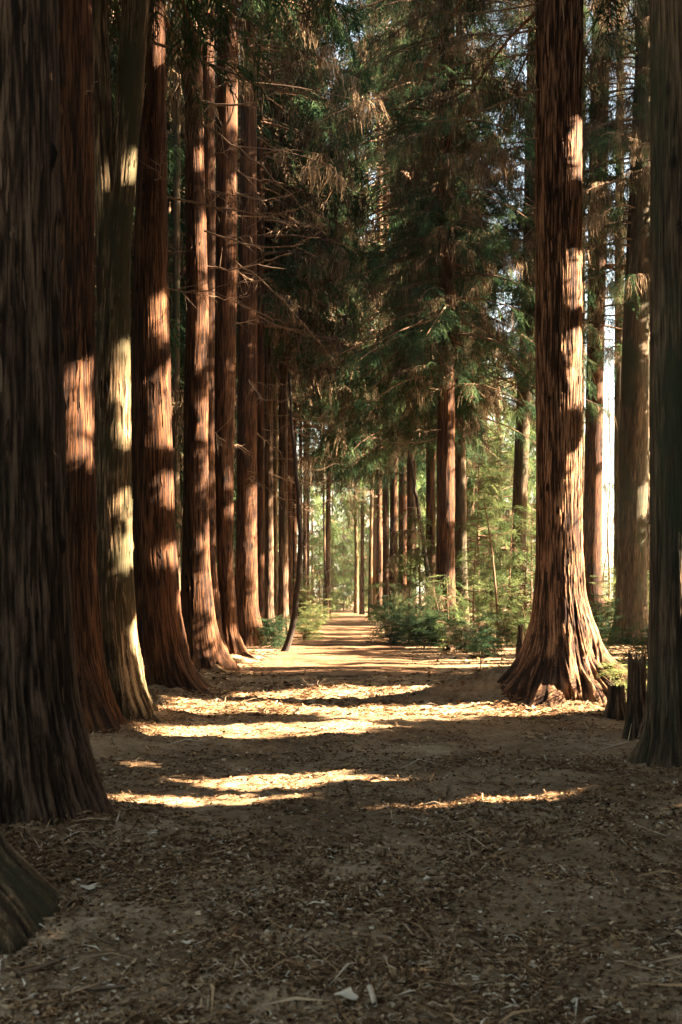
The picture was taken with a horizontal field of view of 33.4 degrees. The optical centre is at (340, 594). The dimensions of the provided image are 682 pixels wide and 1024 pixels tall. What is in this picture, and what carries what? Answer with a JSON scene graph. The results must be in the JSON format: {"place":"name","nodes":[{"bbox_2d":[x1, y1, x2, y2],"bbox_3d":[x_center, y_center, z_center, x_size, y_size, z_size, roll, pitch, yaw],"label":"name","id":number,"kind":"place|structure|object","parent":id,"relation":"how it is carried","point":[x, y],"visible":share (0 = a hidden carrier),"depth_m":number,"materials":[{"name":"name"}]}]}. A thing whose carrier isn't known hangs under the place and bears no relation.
{"place":"outdoors","nodes":[
{"label":"outdoors","id":0,"kind":"place"},
{"bbox_2d":[0,596,681,1023],"bbox_3d":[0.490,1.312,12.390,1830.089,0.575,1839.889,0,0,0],"label":"ground","id":1,"kind":"structure","parent":0,"point":[446,694],"depth_m":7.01,"materials":[{"name":"brown plant"}]},
{"bbox_2d":[0,831,62,954],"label":"cedar tree","id":2,"kind":"object","parent":1,"relation":"on","point":[29,894],"visible":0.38,"depth_m":5.16,"materials":[{"name":"brown plant"}]},
{"bbox_2d":[15,956,65,978],"bbox_3d":[-1.202,1.496,4.574,0.024,0.024,0.273,0,0,29],"label":"fallen stick","id":3,"kind":"object","parent":1,"relation":"on","point":[46,965],"visible":0.96,"depth_m":4.56,"materials":[{"name":"brown wood"}]},
{"bbox_2d":[0,0,115,826],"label":"cedar tree","id":4,"kind":"object","parent":1,"relation":"on","point":[48,770],"visible":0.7,"depth_m":6.95,"materials":[{"name":"brown plant"}]},
{"bbox_2d":[47,984,125,990],"bbox_3d":[-0.967,1.492,4.319,0.298,0.017,0.040,0,0,-3],"label":"fallen stick","id":5,"kind":"object","parent":1,"relation":"on","point":[57,987],"visible":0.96,"depth_m":4.31,"materials":[{"name":"brown wood"}]},
{"bbox_2d":[58,0,169,734],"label":"cedar tree","id":6,"kind":"object","parent":1,"relation":"on","point":[100,709],"visible":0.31,"depth_m":11.66,"materials":[{"name":"red plant"}]},
{"bbox_2d":[95,0,184,573],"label":"background conifer","id":7,"kind":"object","parent":1,"relation":"on","point":[176,419],"visible":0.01,"depth_m":27.40,"materials":[{"name":"green wood"}]},
{"bbox_2d":[95,0,185,574],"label":"background conifer","id":8,"kind":"object","parent":1,"relation":"on","point":[112,66],"depth_m":32.63,"materials":[{"name":"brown wood"}]},
{"bbox_2d":[95,9,239,578],"bbox_3d":[-7.173,-11.461,35.550,9.225,27.677,10.423,0,0,-4],"label":"background conifer","id":9,"kind":"object","parent":1,"relation":"on","point":[170,135],"visible":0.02,"depth_m":34.89,"materials":[{"name":"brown wood"}]},
{"bbox_2d":[170,58,174,349],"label":"cedar tree","id":10,"kind":"object","parent":1,"relation":"on","point":[172,195],"visible":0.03,"depth_m":35.97,"materials":[{"name":"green plant"}]},
{"bbox_2d":[112,11,236,563],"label":"background conifer","id":11,"kind":"object","parent":1,"relation":"on","point":[180,382],"depth_m":42.61,"materials":[{"name":"green plant"}]},
{"bbox_2d":[172,12,180,589],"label":"cedar tree","id":12,"kind":"object","parent":1,"relation":"on","point":[176,282],"visible":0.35,"depth_m":30.92,"materials":[{"name":"brown plant"}]},
{"bbox_2d":[92,0,280,726],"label":"cedar tree","id":13,"kind":"object","parent":1,"relation":"on","point":[116,141],"visible":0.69,"depth_m":13.45,"materials":[{"name":"brown plant"}]},
{"bbox_2d":[132,43,278,579],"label":"background conifer","id":14,"kind":"object","parent":1,"relation":"on","point":[235,456],"depth_m":50.20,"materials":[{"name":"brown wood"}]},
{"bbox_2d":[106,0,368,694],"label":"cedar tree","id":15,"kind":"object","parent":1,"relation":"on","point":[164,649],"visible":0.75,"depth_m":16.73,"materials":[{"name":"red plant"}]},
{"bbox_2d":[166,9,311,581],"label":"background conifer","id":16,"kind":"object","parent":1,"relation":"on","point":[300,468],"depth_m":58.00,"materials":[{"name":"green plant"}]},
{"bbox_2d":[110,0,392,662],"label":"cedar tree","id":17,"kind":"object","parent":1,"relation":"on","point":[225,329],"visible":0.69,"depth_m":25.80,"materials":[{"name":"red plant"}]},
{"bbox_2d":[172,0,340,671],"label":"cedar tree","id":18,"kind":"object","parent":1,"relation":"on","point":[207,648],"visible":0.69,"depth_m":21.70,"materials":[{"name":"red plant"}]},
{"bbox_2d":[166,0,360,653],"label":"cedar tree","id":19,"kind":"object","parent":1,"relation":"on","point":[209,163],"visible":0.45,"depth_m":25.29,"materials":[{"name":"red plant"}]},
{"bbox_2d":[166,0,363,646],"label":"cedar tree","id":20,"kind":"object","parent":1,"relation":"on","point":[246,580],"visible":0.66,"depth_m":31.28,"materials":[{"name":"red plant"}]},
{"bbox_2d":[250,615,301,649],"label":"evergreen shrub","id":21,"kind":"object","parent":1,"relation":"on","point":[274,634],"visible":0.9,"depth_m":30.32,"materials":[{"name":"green plant"}]},
{"bbox_2d":[168,6,384,628],"bbox_3d":[-2.388,-16.230,40.273,7.825,36.539,8.641,0,0,0],"label":"cedar tree","id":22,"kind":"object","parent":1,"relation":"on","point":[269,496],"visible":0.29,"depth_m":39.85,"materials":[{"name":"green plant"}]},
{"bbox_2d":[166,0,387,640],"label":"cedar tree","id":23,"kind":"object","parent":1,"relation":"on","point":[296,262],"visible":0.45,"depth_m":35.94,"materials":[{"name":"green plant"}]},
{"bbox_2d":[169,1,386,634],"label":"cedar tree","id":24,"kind":"object","parent":1,"relation":"on","point":[283,375],"visible":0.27,"depth_m":40.84,"materials":[{"name":"green plant"}]},
{"bbox_2d":[273,49,306,620],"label":"cedar tree","id":25,"kind":"object","parent":1,"relation":"on","point":[275,480],"visible":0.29,"depth_m":43.91,"materials":[{"name":"brown plant"}]},
{"bbox_2d":[214,1,380,618],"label":"cedar tree","id":26,"kind":"object","parent":1,"relation":"on","point":[290,564],"visible":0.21,"depth_m":46.87,"materials":[{"name":"green plant"}]},
{"bbox_2d":[283,613,325,640],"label":"evergreen shrub","id":27,"kind":"object","parent":1,"relation":"on","point":[309,629],"visible":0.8,"depth_m":36.87,"materials":[{"name":"green plant"}]},
{"bbox_2d":[235,0,379,624],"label":"cedar tree","id":28,"kind":"object","parent":1,"relation":"on","point":[294,522],"visible":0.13,"depth_m":53.89,"materials":[{"name":"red plant"}]},
{"bbox_2d":[278,419,337,604],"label":"cedar tree","id":29,"kind":"object","parent":1,"relation":"on","point":[308,565],"visible":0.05,"depth_m":83.90,"materials":[{"name":"brown plant"}]},
{"bbox_2d":[293,567,323,622],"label":"evergreen shrub","id":30,"kind":"object","parent":1,"relation":"on","point":[307,587],"visible":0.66,"depth_m":51.97,"materials":[{"name":"green plant"}]},
{"bbox_2d":[281,374,344,651],"bbox_3d":[-0.542,-2.031,29.175,1.438,7.147,1.570,0,0,37],"label":"sapling","id":31,"kind":"object","parent":1,"relation":"on","point":[290,633],"visible":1,"depth_m":28.96,"materials":[{"name":"brown wood"}]},
{"bbox_2d":[278,203,353,609],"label":"cedar tree","id":32,"kind":"object","parent":1,"relation":"on","point":[305,454],"visible":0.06,"depth_m":72.89,"materials":[{"name":"brown plant"}]},
{"bbox_2d":[264,44,370,620],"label":"cedar tree","id":33,"kind":"object","parent":1,"relation":"on","point":[299,435],"visible":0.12,"depth_m":63.91,"materials":[{"name":"brown plant"}]},
{"bbox_2d":[297,444,339,600],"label":"background conifer","id":34,"kind":"object","parent":1,"relation":"on","point":[314,502],"visible":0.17,"depth_m":117.35,"materials":[{"name":"green plant"}]},
{"bbox_2d":[298,598,339,630],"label":"evergreen shrub","id":35,"kind":"object","parent":1,"relation":"on","point":[318,622],"visible":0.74,"depth_m":44.76,"materials":[{"name":"green plant"}]},
{"bbox_2d":[303,583,335,619],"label":"evergreen shrub","id":36,"kind":"object","parent":1,"relation":"on","point":[320,596],"visible":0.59,"depth_m":61.84,"materials":[{"name":"green plant"}]},
{"bbox_2d":[323,424,325,611],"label":"slim tree","id":37,"kind":"object","parent":1,"relation":"on","point":[324,542],"visible":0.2,"depth_m":79.93,"materials":[{"name":"brown plant"}]},
{"bbox_2d":[309,525,346,611],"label":"young conifer","id":38,"kind":"object","parent":1,"relation":"on","point":[316,554],"visible":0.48,"depth_m":91.70,"materials":[{"name":"green plant"}]},
{"bbox_2d":[309,483,351,590],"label":"background conifer","id":39,"kind":"object","parent":1,"relation":"on","point":[339,497],"visible":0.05,"depth_m":135.60,"materials":[{"name":"green plant"}]},
{"bbox_2d":[297,406,366,618],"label":"slim tree","id":40,"kind":"object","parent":1,"relation":"on","point":[328,547],"visible":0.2,"depth_m":69.87,"materials":[{"name":"green plant"}]},
{"bbox_2d":[310,529,353,611],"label":"young conifer","id":41,"kind":"object","parent":1,"relation":"on","point":[342,548],"visible":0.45,"depth_m":98.03,"materials":[{"name":"green plant"}]},
{"bbox_2d":[331,987,358,999],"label":"fallen leaf","id":42,"kind":"object","parent":1,"relation":"on","point":[348,993],"visible":1,"depth_m":4.25,"materials":[{"name":"white plant"}]},
{"bbox_2d":[332,475,358,612],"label":"slim tree","id":43,"kind":"object","parent":1,"relation":"on","point":[356,592],"visible":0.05,"depth_m":87.87,"materials":[{"name":"brown plant"}]},
{"bbox_2d":[331,523,365,609],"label":"young conifer","id":44,"kind":"object","parent":1,"relation":"on","point":[347,561],"visible":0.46,"depth_m":103.96,"materials":[{"name":"green plant"}]},
{"bbox_2d":[337,491,368,607],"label":"young conifer","id":45,"kind":"object","parent":1,"relation":"on","point":[350,523],"visible":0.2,"depth_m":115.75,"materials":[{"name":"green plant"}]},
{"bbox_2d":[310,26,398,614],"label":"cedar tree","id":46,"kind":"object","parent":1,"relation":"on","point":[378,499],"visible":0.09,"depth_m":69.86,"materials":[{"name":"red plant"}]},
{"bbox_2d":[347,518,369,609],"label":"young conifer","id":47,"kind":"object","parent":1,"relation":"on","point":[365,556],"visible":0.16,"depth_m":107.69,"materials":[{"name":"green plant"}]},
{"bbox_2d":[333,482,389,607],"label":"background conifer","id":48,"kind":"object","parent":1,"relation":"on","point":[337,518],"visible":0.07,"depth_m":123.45,"materials":[{"name":"green plant"}]},
{"bbox_2d":[351,217,374,615],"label":"slim tree","id":49,"kind":"object","parent":1,"relation":"on","point":[370,581],"visible":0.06,"depth_m":71.90,"materials":[{"name":"brown plant"}]},
{"bbox_2d":[337,462,389,614],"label":"slim tree","id":50,"kind":"object","parent":1,"relation":"on","point":[362,605],"visible":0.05,"depth_m":83.88,"materials":[{"name":"brown plant"}]},
{"bbox_2d":[308,0,419,621],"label":"cedar tree","id":51,"kind":"object","parent":1,"relation":"on","point":[385,517],"visible":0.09,"depth_m":61.84,"materials":[{"name":"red plant"}]},
{"bbox_2d":[309,57,425,610],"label":"background conifer","id":52,"kind":"object","parent":1,"relation":"on","point":[352,507],"visible":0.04,"depth_m":83.82,"materials":[{"name":"green plant"}]},
{"bbox_2d":[366,984,377,1006],"bbox_3d":[0.117,1.488,4.224,0.026,0.025,0.170,0,0,-6],"label":"fallen stick","id":53,"kind":"object","parent":1,"relation":"on","point":[370,989],"visible":0.99,"depth_m":4.21,"materials":[{"name":"brown wood"}]},
{"bbox_2d":[365,600,412,644],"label":"evergreen shrub","id":54,"kind":"object","parent":1,"relation":"on","point":[393,636],"visible":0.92,"depth_m":32.91,"materials":[{"name":"green plant"}]},
{"bbox_2d":[364,555,420,639],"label":"young conifer","id":55,"kind":"object","parent":1,"relation":"on","point":[382,582],"visible":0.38,"depth_m":36.17,"materials":[{"name":"green plant"}]},
{"bbox_2d":[301,1,487,622],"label":"cedar tree","id":56,"kind":"object","parent":1,"relation":"on","point":[394,509],"visible":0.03,"depth_m":55.81,"materials":[{"name":"green plant"}]},
{"bbox_2d":[374,577,431,639],"bbox_3d":[1.880,0.527,35.074,1.689,2.121,1.557,0,0,-20],"label":"evergreen shrub","id":57,"kind":"object","parent":1,"relation":"on","point":[395,599],"visible":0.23,"depth_m":34.94,"materials":[{"name":"green plant"}]},
{"bbox_2d":[377,530,434,641],"bbox_3d":[1.982,-0.082,34.162,1.903,3.680,1.732,0,0,36],"label":"young conifer","id":58,"kind":"object","parent":1,"relation":"on","point":[409,552],"visible":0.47,"depth_m":33.92,"materials":[{"name":"green plant"}]},
{"bbox_2d":[300,0,516,626],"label":"cedar tree","id":59,"kind":"object","parent":1,"relation":"on","point":[402,502],"visible":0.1,"depth_m":51.80,"materials":[{"name":"green plant"}]},
{"bbox_2d":[389,507,435,643],"bbox_3d":[2.389,-0.413,33.584,2.076,4.298,2.136,0,0,0],"label":"young conifer","id":60,"kind":"object","parent":1,"relation":"on","point":[422,525],"visible":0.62,"depth_m":33.50,"materials":[{"name":"green plant"}]},
{"bbox_2d":[311,0,518,614],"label":"cedar tree","id":61,"kind":"object","parent":1,"relation":"on","point":[411,501],"visible":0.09,"depth_m":47.80,"materials":[{"name":"green plant"}]},
{"bbox_2d":[310,0,524,604],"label":"cedar tree","id":62,"kind":"object","parent":1,"relation":"on","point":[430,488],"visible":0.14,"depth_m":41.84,"materials":[{"name":"green plant"}]},
{"bbox_2d":[408,450,430,634],"bbox_3d":[2.526,-1.548,36.003,0.824,5.999,0.225,0,0,0],"label":"dead pole","id":63,"kind":"object","parent":1,"relation":"on","point":[414,486],"visible":0.48,"depth_m":35.96,"materials":[{"name":"brown wood"}]},
{"bbox_2d":[397,584,445,649],"bbox_3d":[2.207,0.630,31.017,1.395,1.854,1.966,0,0,0],"label":"evergreen shrub","id":64,"kind":"object","parent":1,"relation":"on","point":[420,621],"visible":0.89,"depth_m":30.79,"materials":[{"name":"green plant"}]},
{"bbox_2d":[402,554,471,644],"bbox_3d":[2.835,0.246,33.029,2.038,2.816,1.547,0,0,21],"label":"young conifer","id":65,"kind":"object","parent":1,"relation":"on","point":[415,562],"visible":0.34,"depth_m":32.94,"materials":[{"name":"green plant"}]},
{"bbox_2d":[413,575,471,650],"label":"young conifer","id":66,"kind":"object","parent":1,"relation":"on","point":[441,599],"visible":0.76,"depth_m":30.69,"materials":[{"name":"green plant"}]},
{"bbox_2d":[293,0,606,645],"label":"cedar tree","id":67,"kind":"object","parent":1,"relation":"on","point":[422,365],"visible":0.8,"depth_m":31.94,"materials":[{"name":"green plant"}]},
{"bbox_2d":[420,581,479,649],"bbox_3d":[2.949,0.590,31.036,1.711,1.930,1.323,0,0,0],"label":"evergreen shrub","id":68,"kind":"object","parent":1,"relation":"on","point":[430,614],"visible":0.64,"depth_m":30.80,"materials":[{"name":"green plant"}]},
{"bbox_2d":[313,0,593,626],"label":"cedar tree","id":69,"kind":"object","parent":1,"relation":"on","point":[461,427],"visible":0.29,"depth_m":36.37,"materials":[{"name":"green plant"}]},
{"bbox_2d":[262,0,648,707],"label":"cedar tree","id":70,"kind":"object","parent":1,"relation":"on","point":[562,654],"visible":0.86,"depth_m":15.88,"materials":[{"name":"brown plant"}]},
{"bbox_2d":[416,296,510,572],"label":"background conifer","id":71,"kind":"object","parent":1,"relation":"on","point":[420,501],"visible":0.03,"depth_m":63.25,"materials":[{"name":"green plant"}]},
{"bbox_2d":[434,609,501,652],"bbox_3d":[3.411,1.150,30.005,1.825,1.546,1.664,0,0,16],"label":"evergreen shrub","id":72,"kind":"object","parent":1,"relation":"on","point":[452,628],"visible":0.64,"depth_m":29.82,"materials":[{"name":"green plant"}]},
{"bbox_2d":[435,457,511,629],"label":"young conifer","id":73,"kind":"object","parent":1,"relation":"on","point":[490,479],"visible":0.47,"depth_m":41.87,"materials":[{"name":"green plant"}]},
{"bbox_2d":[455,521,507,642],"bbox_3d":[3.845,-0.283,34.130,2.199,3.820,1.888,0,0,0],"label":"young conifer","id":74,"kind":"object","parent":1,"relation":"on","point":[472,577],"visible":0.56,"depth_m":33.97,"materials":[{"name":"green plant"}]},
{"bbox_2d":[453,625,516,658],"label":"evergreen shrub","id":75,"kind":"object","parent":1,"relation":"on","point":[486,643],"visible":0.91,"depth_m":26.82,"materials":[{"name":"green plant"}]},
{"bbox_2d":[466,423,508,621],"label":"young conifer","id":76,"kind":"object","parent":1,"relation":"on","point":[469,513],"visible":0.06,"depth_m":54.83,"materials":[{"name":"green plant"}]},
{"bbox_2d":[483,501,499,640],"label":"sapling","id":77,"kind":"object","parent":1,"relation":"on","point":[496,599],"visible":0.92,"depth_m":32.98,"materials":[{"name":"brown wood"}]},
{"bbox_2d":[467,547,518,634],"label":"young conifer","id":78,"kind":"object","parent":1,"relation":"on","point":[490,580],"visible":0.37,"depth_m":38.01,"materials":[{"name":"green plant"}]},
{"bbox_2d":[466,422,535,625],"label":"young conifer","id":79,"kind":"object","parent":1,"relation":"on","point":[511,464],"visible":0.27,"depth_m":46.70,"materials":[{"name":"green plant"}]},
{"bbox_2d":[466,353,535,586],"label":"background conifer","id":80,"kind":"object","parent":1,"relation":"on","point":[509,475],"visible":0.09,"depth_m":61.52,"materials":[{"name":"green plant"}]},
{"bbox_2d":[477,593,532,646],"bbox_3d":[5.072,0.906,33.011,2.031,1.889,1.536,0,0,34],"label":"evergreen shrub","id":81,"kind":"object","parent":1,"relation":"on","point":[508,622],"visible":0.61,"depth_m":32.93,"materials":[{"name":"green plant"}]},
{"bbox_2d":[479,505,534,635],"bbox_3d":[5.256,-0.397,36.001,2.107,4.809,2.209,0,0,41],"label":"young conifer","id":82,"kind":"object","parent":1,"relation":"on","point":[512,519],"visible":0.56,"depth_m":35.98,"materials":[{"name":"green plant"}]},
{"bbox_2d":[497,545,532,637],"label":"young conifer","id":83,"kind":"object","parent":1,"relation":"on","point":[511,561],"visible":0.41,"depth_m":34.12,"materials":[{"name":"green plant"}]},
{"bbox_2d":[494,504,535,629],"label":"young conifer","id":84,"kind":"object","parent":1,"relation":"on","point":[533,537],"visible":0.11,"depth_m":43.01,"materials":[{"name":"green plant"}]},
{"bbox_2d":[496,477,535,610],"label":"young conifer","id":85,"kind":"object","parent":1,"relation":"on","point":[510,501],"visible":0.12,"depth_m":59.93,"materials":[{"name":"green plant"}]},
{"bbox_2d":[515,623,523,656],"bbox_3d":[4.408,1.425,27.990,0.241,1.424,0.230,0,0,37],"label":"broken post","id":86,"kind":"object","parent":1,"relation":"on","point":[520,635],"visible":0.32,"depth_m":27.94,"materials":[{"name":"brown wood"}]},
{"bbox_2d":[506,588,533,649],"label":"evergreen shrub","id":87,"kind":"object","parent":1,"relation":"on","point":[526,618],"visible":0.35,"depth_m":30.96,"materials":[{"name":"green plant"}]},
{"bbox_2d":[455,1,628,639],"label":"cedar tree","id":88,"kind":"object","parent":1,"relation":"on","point":[520,478],"visible":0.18,"depth_m":37.78,"materials":[{"name":"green plant"}]},
{"bbox_2d":[503,326,613,564],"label":"background conifer","id":89,"kind":"object","parent":1,"relation":"on","point":[532,476],"visible":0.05,"depth_m":73.56,"materials":[{"name":"green wood"}]},
{"bbox_2d":[505,0,649,636],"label":"cedar tree","id":90,"kind":"object","parent":1,"relation":"on","point":[592,511],"visible":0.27,"depth_m":38.71,"materials":[{"name":"red plant"}]},
{"bbox_2d":[519,0,649,644],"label":"cedar tree","id":91,"kind":"object","parent":1,"relation":"on","point":[631,581],"visible":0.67,"depth_m":33.64,"materials":[{"name":"brown plant"}]},
{"bbox_2d":[582,0,586,514],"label":"cedar tree","id":92,"kind":"object","parent":1,"relation":"on","point":[583,434],"visible":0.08,"depth_m":46.90,"materials":[{"name":"brown plant"}]},
{"bbox_2d":[589,565,615,635],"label":"evergreen shrub","id":93,"kind":"object","parent":1,"relation":"on","point":[604,584],"visible":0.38,"depth_m":36.04,"materials":[{"name":"green plant"}]},
{"bbox_2d":[525,0,681,767],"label":"cedar tree","id":94,"kind":"object","parent":1,"relation":"on","point":[659,743],"visible":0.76,"depth_m":9.54,"materials":[{"name":"brown plant"}]},
{"bbox_2d":[587,592,625,656],"bbox_3d":[6.014,0.814,27.082,1.697,1.735,2.104,0,0,0],"label":"evergreen shrub","id":95,"kind":"object","parent":1,"relation":"on","point":[601,627],"visible":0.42,"depth_m":26.95,"materials":[{"name":"green plant"}]},
{"bbox_2d":[602,500,613,597],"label":"young conifer","id":96,"kind":"object","parent":1,"relation":"on","point":[603,522],"visible":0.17,"depth_m":59.91,"materials":[{"name":"green plant"}]},
{"bbox_2d":[607,392,610,600],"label":"sapling","id":97,"kind":"object","parent":1,"relation":"on","point":[608,553],"visible":0.7,"depth_m":41.98,"materials":[{"name":"brown wood"}]},
{"bbox_2d":[603,684,625,720],"bbox_3d":[3.388,1.614,13.995,0.307,1.031,0.306,0,0,37],"label":"tree stump","id":98,"kind":"object","parent":1,"relation":"on","point":[615,707],"visible":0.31,"depth_m":13.91,"materials":[{"name":"brown wood"}]},
{"bbox_2d":[614,25,624,608],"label":"cedar tree","id":99,"kind":"object","parent":1,"relation":"on","point":[617,387],"visible":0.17,"depth_m":43.87,"materials":[{"name":"brown plant"}]},
{"bbox_2d":[597,656,647,699],"bbox_3d":[3.790,1.241,15.357,0.870,0.804,1.073,0,0,15],"label":"fern","id":100,"kind":"object","parent":1,"relation":"on","point":[610,672],"visible":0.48,"depth_m":15.31,"materials":[{"name":"green plant"}]},
{"bbox_2d":[602,621,647,679],"bbox_3d":[5.211,1.078,19.926,1.405,1.380,1.317,0,0,0],"label":"evergreen shrub","id":101,"kind":"object","parent":1,"relation":"on","point":[638,645],"visible":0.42,"depth_m":19.91,"materials":[{"name":"green plant"}]},
{"bbox_2d":[621,648,645,740],"bbox_3d":[3.104,1.343,11.980,0.309,1.552,0.308,0,0,0],"label":"broken post","id":102,"kind":"object","parent":1,"relation":"on","point":[635,708],"visible":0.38,"depth_m":11.92,"materials":[{"name":"brown wood"}]},
{"bbox_2d":[647,327,649,608],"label":"cedar tree","id":103,"kind":"object","parent":1,"relation":"on","point":[648,529],"visible":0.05,"depth_m":47.84,"materials":[{"name":"brown plant"}]},
{"bbox_2d":[250,610,436,675],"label":"path","id":104,"kind":"structure","parent":0,"point":[329,659],"depth_m":27.44,"materials":[{"name":"brown soil"}]},
{"bbox_2d":[172,0,634,595],"label":"sky","id":105,"kind":"structure","parent":0,"point":[607,388],"materials":[{"name":"white"}]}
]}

